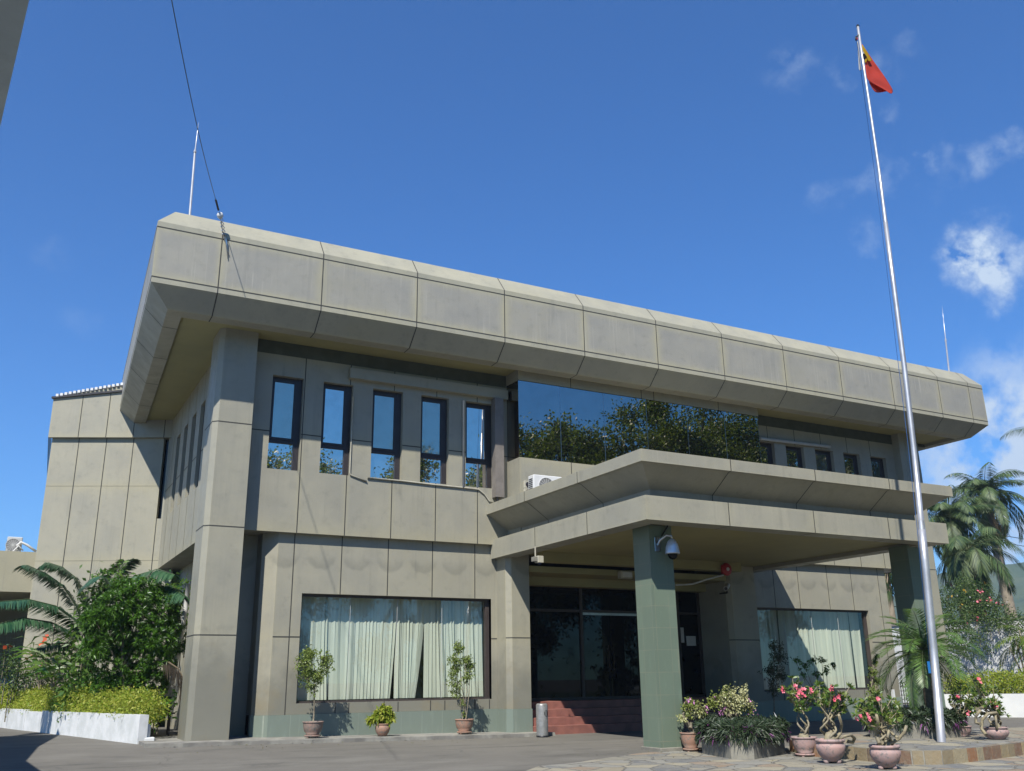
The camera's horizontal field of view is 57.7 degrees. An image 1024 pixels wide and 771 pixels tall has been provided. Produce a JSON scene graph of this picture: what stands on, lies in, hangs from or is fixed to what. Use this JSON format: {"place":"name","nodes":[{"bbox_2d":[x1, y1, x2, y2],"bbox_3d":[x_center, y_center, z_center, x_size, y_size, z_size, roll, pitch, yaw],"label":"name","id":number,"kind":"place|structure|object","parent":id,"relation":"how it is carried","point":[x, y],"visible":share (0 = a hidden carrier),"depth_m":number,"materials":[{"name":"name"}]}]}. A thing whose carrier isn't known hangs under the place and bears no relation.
{"place":"outdoors","nodes":[
{"label":"outdoors","id":0,"kind":"place"},
{"bbox_2d":[139,732,555,747],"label":"sidewalk","id":1,"kind":"structure","parent":0,"point":[166,742],"depth_m":23.64,"materials":[{"name":"concrete"}]},
{"bbox_2d":[294,644,334,737],"bbox_3d":[-5.136,7.881,24.046,1.119,2.295,0.821,8,-20,-27],"label":"potted plant","id":2,"kind":"object","parent":1,"relation":"on","point":[313,728],"visible":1,"depth_m":24.06,"materials":[{"name":"green plant"}]},
{"bbox_2d":[365,703,396,735],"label":"potted plant","id":3,"kind":"object","parent":1,"relation":"on","point":[384,717],"visible":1,"depth_m":24.58,"materials":[{"name":"green plant"}]},
{"bbox_2d":[445,639,475,733],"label":"potted plant","id":4,"kind":"object","parent":1,"relation":"on","point":[465,725],"visible":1,"depth_m":25.88,"materials":[{"name":"green plant"}]},
{"bbox_2d":[0,704,1023,770],"bbox_3d":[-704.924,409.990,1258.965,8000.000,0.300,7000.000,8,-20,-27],"label":"ground","id":5,"kind":"structure","parent":0,"point":[21,750],"depth_m":20.55,"materials":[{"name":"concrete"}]},
{"bbox_2d":[0,678,13,686],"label":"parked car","id":6,"kind":"object","parent":5,"relation":"on","point":[6,682],"visible":0.02,"depth_m":36.96,"materials":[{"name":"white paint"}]},
{"bbox_2d":[0,0,28,124],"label":"neighbour canopy","id":7,"kind":"object","parent":5,"relation":"on","point":[12,15],"visible":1,"depth_m":3.75,"materials":[{"name":"concrete"}]},
{"bbox_2d":[0,551,35,681],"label":"annex building","id":8,"kind":"structure","parent":5,"relation":"on","point":[16,585],"depth_m":33.91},
{"bbox_2d":[0,627,23,663],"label":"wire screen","id":9,"kind":"object","parent":8,"relation":"attached to","point":[13,642],"visible":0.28,"depth_m":38.10,"materials":[{"name":"black metal"}]},
{"bbox_2d":[5,537,22,550],"bbox_3d":[-19.000,6.157,35.439,0.550,0.680,0.778,8,-20,-27],"label":"air conditioner","id":10,"kind":"object","parent":8,"relation":"on","point":[11,542],"visible":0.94,"depth_m":35.14,"materials":[{"name":"white plastic"}]},
{"bbox_2d":[13,541,36,551],"bbox_3d":[-18.415,6.106,35.186,0.822,0.429,0.180,8,-20,-27],"label":"refrigerant pipe","id":11,"kind":"object","parent":8,"relation":"on","point":[27,545],"visible":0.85,"depth_m":35.20,"materials":[{"name":"white plastic"}]},
{"bbox_2d":[0,708,154,743],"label":"planter wall","id":12,"kind":"structure","parent":5,"relation":"on","point":[131,728],"depth_m":25.00,"materials":[{"name":"white paint"}]},
{"bbox_2d":[166,712,174,735],"bbox_3d":[-10.201,9.665,26.492,1.050,0.640,0.340,8,-20,-27],"label":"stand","id":13,"kind":"object","parent":5,"relation":"on","point":[168,726],"visible":0.26,"depth_m":26.62,"materials":[{"name":"metal"}]},
{"bbox_2d":[145,685,175,712],"bbox_3d":[-10.207,9.003,26.687,0.958,0.740,0.368,8,-20,-27],"label":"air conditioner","id":14,"kind":"object","parent":13,"relation":"on","point":[171,688],"visible":0.1,"depth_m":26.73,"materials":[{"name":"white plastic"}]},
{"bbox_2d":[15,212,987,751],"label":"office building","id":15,"kind":"structure","parent":5,"relation":"on","point":[283,450],"depth_m":27.78,"materials":[{"name":"paint"}]},
{"bbox_2d":[158,440,168,518],"bbox_3d":[-12.850,3.458,34.370,0.158,3.000,0.072,8,-20,-27],"label":"window","id":16,"kind":"structure","parent":15,"relation":"in","point":[167,441],"depth_m":34.36,"materials":[{"name":"black glass"}]},
{"bbox_2d":[189,419,195,489],"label":"window","id":17,"kind":"structure","parent":15,"relation":"in","point":[195,419],"depth_m":30.25,"materials":[{"name":"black glass"}]},
{"bbox_2d":[189,122,198,214],"bbox_3d":[-8.910,-5.949,26.001,0.110,3.254,0.088,1,-18,-6],"label":"lightning rod","id":18,"kind":"object","parent":15,"relation":"on","point":[192,183],"visible":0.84,"depth_m":25.93,"materials":[{"name":"silver metal"}]},
{"bbox_2d":[171,0,228,258],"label":"overhead wire","id":19,"kind":"object","parent":15,"relation":"attached to","point":[220,215],"visible":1,"depth_m":22.23,"materials":[{"name":"black plastic"}]},
{"bbox_2d":[197,406,204,485],"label":"window","id":20,"kind":"structure","parent":15,"relation":"in","point":[204,406],"depth_m":28.99,"materials":[{"name":"black glass"}]},
{"bbox_2d":[267,376,302,470],"bbox_3d":[-6.489,1.096,26.485,0.898,2.723,0.100,8,-20,-27],"label":"window","id":21,"kind":"structure","parent":15,"relation":"in","point":[284,431],"depth_m":26.45,"materials":[{"name":"glass"}]},
{"bbox_2d":[319,383,351,474],"bbox_3d":[-5.176,1.291,27.157,0.904,2.723,0.100,8,-20,-27],"label":"window","id":22,"kind":"structure","parent":15,"relation":"in","point":[336,411],"depth_m":27.13,"materials":[{"name":"glass"}]},
{"bbox_2d":[370,390,401,479],"bbox_3d":[-3.806,1.494,27.857,0.966,2.723,0.100,8,-20,-27],"label":"window","id":23,"kind":"structure","parent":15,"relation":"in","point":[386,413],"depth_m":27.83,"materials":[{"name":"glass"}]},
{"bbox_2d":[296,594,489,702],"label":"window","id":24,"kind":"structure","parent":15,"relation":"in","point":[382,648],"depth_m":26.62,"materials":[{"name":"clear glass"}]},
{"bbox_2d":[420,397,446,483],"bbox_3d":[-2.448,1.696,28.552,0.928,2.723,0.100,8,-20,-27],"label":"window","id":25,"kind":"structure","parent":15,"relation":"in","point":[433,450],"depth_m":28.53,"materials":[{"name":"glass"}]},
{"bbox_2d":[466,403,491,487],"bbox_3d":[-1.100,1.896,29.242,0.967,2.723,0.100,8,-20,-27],"label":"window","id":26,"kind":"structure","parent":15,"relation":"in","point":[478,417],"depth_m":29.22,"materials":[{"name":"glass"}]},
{"bbox_2d":[523,481,528,491],"bbox_3d":[0.468,3.333,28.362,0.253,0.852,0.120,8,-20,-27],"label":"switch box","id":27,"kind":"object","parent":15,"relation":"attached to","point":[525,485],"visible":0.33,"depth_m":28.39,"materials":[{"name":"beige plastic"}]},
{"bbox_2d":[531,546,543,564],"bbox_3d":[0.696,4.692,25.666,0.300,0.490,0.200,8,-20,-27],"label":"box camera","id":28,"kind":"object","parent":15,"relation":"attached to","point":[539,560],"visible":1,"depth_m":25.59,"materials":[{"name":"beige plastic"}]},
{"bbox_2d":[528,474,561,488],"bbox_3d":[1.002,3.055,27.567,1.008,0.720,0.368,8,-20,-27],"label":"air conditioner","id":29,"kind":"object","parent":15,"relation":"on","point":[534,480],"visible":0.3,"depth_m":27.39,"materials":[{"name":"white paint"}]},
{"bbox_2d":[583,612,640,696],"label":"door","id":30,"kind":"structure","parent":15,"relation":"in","point":[622,657],"depth_m":30.45,"materials":[{"name":"black glass"}]},
{"bbox_2d":[529,586,705,700],"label":"window","id":31,"kind":"structure","parent":15,"relation":"in","point":[556,613],"depth_m":29.99,"materials":[{"name":"black glass"}]},
{"bbox_2d":[618,571,632,578],"bbox_3d":[3.603,6.022,29.574,0.450,0.240,0.225,8,-20,-27],"label":"emergency light","id":32,"kind":"object","parent":15,"relation":"attached to","point":[625,574],"visible":1,"depth_m":29.48,"materials":[{"name":"beige plastic"}]},
{"bbox_2d":[507,380,761,464],"bbox_3d":[4.404,1.803,31.646,9.933,2.553,0.804,8,-20,-27],"label":"window","id":33,"kind":"structure","parent":15,"relation":"in","point":[545,421],"depth_m":30.66,"materials":[{"name":"blue glass"}]},
{"bbox_2d":[654,525,679,559],"bbox_3d":[3.776,3.712,22.556,0.475,1.021,0.499,8,-20,-27],"label":"dome camera","id":34,"kind":"object","parent":15,"relation":"attached to","point":[672,551],"visible":1,"depth_m":22.39,"materials":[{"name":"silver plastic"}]},
{"bbox_2d":[719,583,729,593],"bbox_3d":[7.115,6.738,30.921,0.305,0.349,0.763,0,-18,-1],"label":"bullet camera","id":35,"kind":"object","parent":15,"relation":"attached to","point":[726,586],"visible":1,"depth_m":30.81,"materials":[{"name":"white plastic"}]},
{"bbox_2d":[721,563,731,575],"bbox_3d":[7.044,6.043,30.564,0.420,0.420,0.195,8,-20,-27],"label":"alarm bell","id":36,"kind":"object","parent":15,"relation":"attached to","point":[726,569],"visible":1,"depth_m":30.49,"materials":[{"name":"red paint"}]},
{"bbox_2d":[760,443,772,464],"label":"window","id":37,"kind":"structure","parent":15,"relation":"in","point":[766,449],"depth_m":34.95,"materials":[{"name":"glass"}]},
{"bbox_2d":[786,446,802,467],"bbox_3d":[10.725,3.652,35.291,0.929,2.723,0.100,8,-20,-27],"label":"window","id":38,"kind":"structure","parent":15,"relation":"in","point":[794,458],"depth_m":35.58,"materials":[{"name":"glass"}]},
{"bbox_2d":[759,437,830,447],"bbox_3d":[10.822,2.190,35.498,3.589,0.174,0.159,8,-20,-27],"label":"fluorescent tube","id":39,"kind":"object","parent":15,"relation":"attached to","point":[794,442],"visible":0.96,"depth_m":35.40,"materials":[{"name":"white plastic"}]},
{"bbox_2d":[757,608,874,691],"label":"window","id":40,"kind":"structure","parent":15,"relation":"in","point":[840,637],"depth_m":34.17,"materials":[{"name":"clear glass"}]},
{"bbox_2d":[815,450,831,471],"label":"window","id":41,"kind":"structure","parent":15,"relation":"in","point":[823,458],"depth_m":36.28,"materials":[{"name":"glass"}]},
{"bbox_2d":[843,454,858,474],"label":"window","id":42,"kind":"structure","parent":15,"relation":"in","point":[850,461],"depth_m":36.95,"materials":[{"name":"glass"}]},
{"bbox_2d":[870,457,884,477],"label":"window","id":43,"kind":"structure","parent":15,"relation":"in","point":[877,464],"depth_m":37.62,"materials":[{"name":"glass"}]},
{"bbox_2d":[942,309,949,370],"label":"lightning rod","id":44,"kind":"object","parent":15,"relation":"on","point":[946,346],"visible":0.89,"depth_m":40.02,"materials":[{"name":"silver metal"}]},
{"bbox_2d":[536,703,548,736],"bbox_3d":[0.839,9.325,25.910,0.342,0.880,0.340,8,-20,-27],"label":"waste bin","id":45,"kind":"object","parent":5,"relation":"on","point":[541,719],"visible":1,"depth_m":25.79,"materials":[{"name":"metal"}]},
{"bbox_2d":[757,640,791,718],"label":"potted plant","id":46,"kind":"object","parent":5,"relation":"on","point":[780,674],"visible":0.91,"depth_m":28.57,"materials":[{"name":"green plant"}]},
{"bbox_2d":[793,656,835,728],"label":"potted plant","id":47,"kind":"object","parent":5,"relation":"on","point":[825,669],"visible":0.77,"depth_m":27.26,"materials":[{"name":"green plant"}]},
{"bbox_2d":[865,653,885,731],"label":"potted plant","id":48,"kind":"object","parent":5,"relation":"on","point":[874,672],"visible":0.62,"depth_m":26.21,"materials":[{"name":"green plant"}]},
{"bbox_2d":[885,573,896,624],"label":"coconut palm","id":49,"kind":"object","parent":5,"relation":"on","point":[889,582],"visible":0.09,"depth_m":58.81,"materials":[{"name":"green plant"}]},
{"bbox_2d":[891,689,896,706],"bbox_3d":[13.593,11.332,33.053,0.080,1.008,0.100,8,-20,-27],"label":"marker post","id":50,"kind":"object","parent":5,"relation":"on","point":[892,693],"visible":0.29,"depth_m":33.13,"materials":[{"name":"white paint"}]},
{"bbox_2d":[900,682,908,706],"bbox_3d":[15.289,12.018,35.649,1.000,1.225,0.040,8,-20,-27],"label":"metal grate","id":51,"kind":"object","parent":5,"relation":"on","point":[904,699],"visible":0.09,"depth_m":35.49,"materials":[{"name":"grey metal"}]},
{"bbox_2d":[891,616,1023,702],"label":"boundary wall","id":52,"kind":"structure","parent":5,"relation":"on","point":[993,660],"depth_m":49.00,"materials":[{"name":"white paint"}]},
{"bbox_2d":[939,572,1023,664],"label":"flowering vine","id":53,"kind":"object","parent":52,"relation":"on","point":[980,614],"visible":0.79,"depth_m":47.68,"materials":[{"name":"green plant"}]},
{"bbox_2d":[927,485,1005,619],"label":"royal palm","id":54,"kind":"object","parent":5,"relation":"on","point":[954,518],"visible":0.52,"depth_m":59.98,"materials":[{"name":"green plant"}]},
{"bbox_2d":[933,526,1023,617],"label":"royal palm","id":55,"kind":"object","parent":5,"relation":"on","point":[969,558],"visible":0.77,"depth_m":55.02,"materials":[{"name":"green plant"}]},
{"bbox_2d":[942,665,1023,693],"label":"hedge","id":56,"kind":"object","parent":5,"relation":"on","point":[1001,680],"visible":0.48,"depth_m":34.89,"materials":[{"name":"green plant"}]},
{"bbox_2d":[944,694,1023,717],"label":"planter wall","id":57,"kind":"structure","parent":5,"relation":"on","point":[1013,705],"depth_m":33.93,"materials":[{"name":"white paint"}]},
{"bbox_2d":[945,462,1023,616],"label":"royal palm","id":58,"kind":"object","parent":5,"relation":"on","point":[977,486],"visible":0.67,"depth_m":65.61,"materials":[{"name":"green plant"}]},
{"bbox_2d":[993,624,1023,689],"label":"areca palm","id":59,"kind":"object","parent":5,"relation":"on","point":[1010,638],"visible":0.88,"depth_m":42.01,"materials":[{"name":"green plant"}]},
{"bbox_2d":[996,614,1023,675],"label":"tree","id":60,"kind":"object","parent":5,"relation":"on","point":[1019,633],"visible":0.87,"depth_m":42.42,"materials":[{"name":"green plant"}]},
{"bbox_2d":[1000,427,1023,440],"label":"royal palm","id":61,"kind":"object","parent":5,"relation":"on","point":[1020,429],"visible":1,"depth_m":70.59,"materials":[{"name":"green plant"}]},
{"bbox_2d":[0,0,1023,595],"label":"sky","id":62,"kind":"structure","parent":0,"point":[705,160],"materials":[{"name":"blue"}]},
{"bbox_2d":[526,742,1023,770],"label":"paving","id":63,"kind":"structure","parent":0,"point":[698,760],"depth_m":17.66,"materials":[{"name":"grey stone"}]},
{"bbox_2d":[170,735,1008,769],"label":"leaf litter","id":64,"kind":"object","parent":63,"relation":"on","point":[537,740],"visible":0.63,"depth_m":21.30,"materials":[{"name":"brown plant"}]},
{"bbox_2d":[676,696,710,751],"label":"potted plant","id":65,"kind":"object","parent":63,"relation":"on","point":[688,742],"visible":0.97,"depth_m":21.32,"materials":[{"name":"green plant"}]},
{"bbox_2d":[701,731,785,758],"bbox_3d":[5.147,7.957,20.733,1.769,0.500,3.881,-5,-18,13],"label":"planter","id":66,"kind":"object","parent":63,"relation":"on","point":[750,751],"visible":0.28,"depth_m":19.24,"materials":[{"name":"concrete"}]},
{"bbox_2d":[705,681,757,717],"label":"bougainvillea","id":67,"kind":"object","parent":66,"relation":"in","point":[728,695],"visible":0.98,"depth_m":22.08,"materials":[{"name":"green plant"}]},
{"bbox_2d":[692,713,791,749],"bbox_3d":[5.157,7.710,20.848,2.250,0.684,4.332,-5,-18,13],"label":"spiderwort bed","id":68,"kind":"object","parent":66,"relation":"in","point":[721,728],"visible":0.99,"depth_m":19.61,"materials":[{"name":"green plant"}]},
{"bbox_2d":[777,675,823,756],"bbox_3d":[6.144,6.961,19.649,1.428,1.638,0.618,8,-20,-27],"label":"potted plant","id":69,"kind":"object","parent":63,"relation":"on","point":[803,742],"visible":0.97,"depth_m":19.52,"materials":[{"name":"green plant"}]},
{"bbox_2d":[809,681,855,763],"bbox_3d":[6.346,6.541,18.150,1.176,1.528,0.574,8,-20,-27],"label":"potted plant","id":70,"kind":"object","parent":63,"relation":"on","point":[830,747],"visible":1,"depth_m":18.03,"materials":[{"name":"green plant"}]},
{"bbox_2d":[847,690,907,769],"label":"potted plant","id":71,"kind":"object","parent":63,"relation":"on","point":[884,752],"visible":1,"depth_m":16.57,"materials":[{"name":"green plant"}]},
{"bbox_2d":[789,727,1023,764],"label":"paved platform","id":72,"kind":"structure","parent":63,"relation":"on","point":[975,745],"depth_m":18.38,"materials":[{"name":"stone"}]},
{"bbox_2d":[855,24,945,741],"bbox_3d":[9.096,-1.161,22.180,0.867,18.078,0.172,8,-20,-27],"label":"flagpole","id":73,"kind":"object","parent":72,"relation":"on","point":[933,669],"visible":1,"depth_m":21.15,"materials":[{"name":"white metal"}]},
{"bbox_2d":[857,37,892,93],"bbox_3d":[9.684,-8.536,24.927,1.209,1.517,0.118,10,-20,-29],"label":"flag","id":74,"kind":"object","parent":73,"relation":"hanging from","point":[878,81],"visible":1,"depth_m":24.85,"materials":[{"name":"red fabric"}]},
{"bbox_2d":[870,718,960,738],"bbox_3d":[9.295,7.911,21.395,2.197,0.400,1.815,8,-20,-27],"label":"planter","id":75,"kind":"object","parent":72,"relation":"on","point":[919,733],"visible":0.2,"depth_m":20.57,"materials":[{"name":"concrete"}]},
{"bbox_2d":[862,704,970,732],"bbox_3d":[9.302,7.707,21.477,2.650,0.688,2.259,8,-20,-27],"label":"spiderwort bed","id":76,"kind":"object","parent":75,"relation":"in","point":[926,713],"visible":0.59,"depth_m":20.64,"materials":[{"name":"green plant"}]},
{"bbox_2d":[866,608,991,719],"bbox_3d":[9.942,6.727,22.140,2.886,2.690,2.696,8,-20,-27],"label":"date palm","id":77,"kind":"object","parent":75,"relation":"in","point":[922,645],"visible":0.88,"depth_m":21.99,"materials":[{"name":"green plant"}]},
{"bbox_2d":[947,682,979,736],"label":"potted plant","id":78,"kind":"object","parent":72,"relation":"on","point":[964,708],"visible":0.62,"depth_m":21.12,"materials":[{"name":"green plant"}]},
{"bbox_2d":[960,674,1010,739],"bbox_3d":[10.289,6.910,20.035,1.369,1.351,0.682,8,-20,-27],"label":"potted plant","id":79,"kind":"object","parent":72,"relation":"on","point":[994,730],"visible":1,"depth_m":19.95,"materials":[{"name":"green plant"}]},
{"bbox_2d":[893,559,1023,622],"bbox_3d":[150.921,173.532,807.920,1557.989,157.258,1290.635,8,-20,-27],"label":"hills","id":80,"kind":"structure","parent":0,"point":[1016,572],"depth_m":756.52,"materials":[{"name":"green plant"}]},
{"label":"garden bed","id":81,"kind":"structure","parent":0,"visible":0},
{"bbox_2d":[0,634,59,721],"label":"flowering shrub","id":82,"kind":"object","parent":81,"relation":"on","point":[14,677],"visible":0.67,"depth_m":31.04,"materials":[{"name":"green plant"}]},
{"bbox_2d":[9,636,77,689],"bbox_3d":[-15.006,9.020,30.305,1.946,1.694,2.532,-14,-22,36],"label":"ginger plant","id":83,"kind":"object","parent":81,"relation":"on","point":[39,682],"visible":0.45,"depth_m":30.04,"materials":[{"name":"green plant"}]},
{"bbox_2d":[13,636,96,693],"bbox_3d":[-13.822,8.705,28.856,2.809,1.917,2.235,-6,-18,17],"label":"ginger plant","id":84,"kind":"object","parent":81,"relation":"on","point":[51,673],"visible":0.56,"depth_m":28.70,"materials":[{"name":"green plant"}]},
{"bbox_2d":[52,657,108,693],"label":"ginger plant","id":85,"kind":"object","parent":81,"relation":"on","point":[61,676],"visible":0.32,"depth_m":27.44,"materials":[{"name":"green plant"}]},
{"bbox_2d":[0,681,171,728],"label":"hedge","id":86,"kind":"object","parent":81,"relation":"on","point":[134,700],"visible":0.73,"depth_m":25.28,"materials":[{"name":"green plant"}]},
{"bbox_2d":[0,558,189,698],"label":"feather palm","id":87,"kind":"object","parent":81,"relation":"on","point":[18,624],"visible":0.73,"depth_m":27.80,"materials":[{"name":"green plant"}]},
{"bbox_2d":[48,559,191,722],"bbox_3d":[-11.275,7.618,27.756,4.419,4.734,1.875,8,-20,-27],"label":"broadleaf shrub","id":88,"kind":"object","parent":81,"relation":"on","point":[66,637],"visible":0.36,"depth_m":27.13,"materials":[{"name":"green plant"}]},
{"bbox_2d":[77,574,185,703],"bbox_3d":[-10.706,7.422,26.347,3.136,4.096,2.056,8,-20,-27],"label":"shrub","id":89,"kind":"object","parent":81,"relation":"on","point":[121,651],"visible":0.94,"depth_m":26.09,"materials":[{"name":"green plant"}]},
{"bbox_2d":[157,658,182,702],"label":"dried frond","id":90,"kind":"object","parent":89,"relation":"attached to","point":[169,668],"visible":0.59,"depth_m":25.86,"materials":[{"name":"brown plant"}]},
{"bbox_2d":[138,687,177,733],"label":"fern","id":91,"kind":"object","parent":81,"relation":"on","point":[167,702],"visible":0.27,"depth_m":26.09,"materials":[{"name":"green plant"}]}
]}

